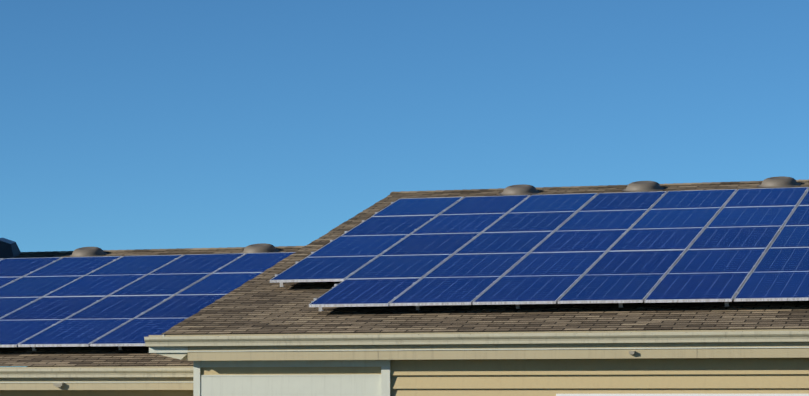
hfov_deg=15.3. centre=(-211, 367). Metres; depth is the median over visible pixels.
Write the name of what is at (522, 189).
roof vent
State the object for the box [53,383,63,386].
soffit light
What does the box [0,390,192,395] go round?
wall
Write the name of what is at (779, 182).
roof vent
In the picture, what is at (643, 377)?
wall
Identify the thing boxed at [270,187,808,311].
pv array
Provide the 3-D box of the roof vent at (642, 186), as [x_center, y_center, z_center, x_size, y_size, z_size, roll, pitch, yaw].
[13.326,-2.816,45.034,0.643,0.209,0.655,0,-1,25]
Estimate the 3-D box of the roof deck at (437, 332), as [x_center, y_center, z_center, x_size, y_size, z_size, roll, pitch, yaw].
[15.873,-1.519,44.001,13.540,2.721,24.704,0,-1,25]
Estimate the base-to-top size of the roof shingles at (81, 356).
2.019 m
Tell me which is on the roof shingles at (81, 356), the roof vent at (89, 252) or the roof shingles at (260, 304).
the roof vent at (89, 252)
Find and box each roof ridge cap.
[20,246,304,253]
[390,179,808,193]
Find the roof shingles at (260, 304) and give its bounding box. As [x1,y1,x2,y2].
[161,182,808,334]
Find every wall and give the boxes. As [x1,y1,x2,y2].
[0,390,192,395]
[155,353,808,395]
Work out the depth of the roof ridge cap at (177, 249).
47.52 m
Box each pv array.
[0,252,295,350]
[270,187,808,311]
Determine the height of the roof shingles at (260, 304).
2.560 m
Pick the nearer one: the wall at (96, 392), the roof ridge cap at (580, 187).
the wall at (96, 392)
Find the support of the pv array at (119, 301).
on the roof shingles at (81, 356)
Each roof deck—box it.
[27,366,127,366]
[163,329,766,347]
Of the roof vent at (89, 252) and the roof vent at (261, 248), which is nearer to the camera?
the roof vent at (261, 248)
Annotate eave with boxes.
[0,366,192,389]
[144,329,808,360]
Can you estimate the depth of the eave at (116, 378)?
37.56 m
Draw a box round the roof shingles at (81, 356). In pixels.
[0,248,300,366]
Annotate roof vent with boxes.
[68,247,106,256]
[240,243,279,252]
[500,184,540,195]
[622,181,664,191]
[757,176,800,187]
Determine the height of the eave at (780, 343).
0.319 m

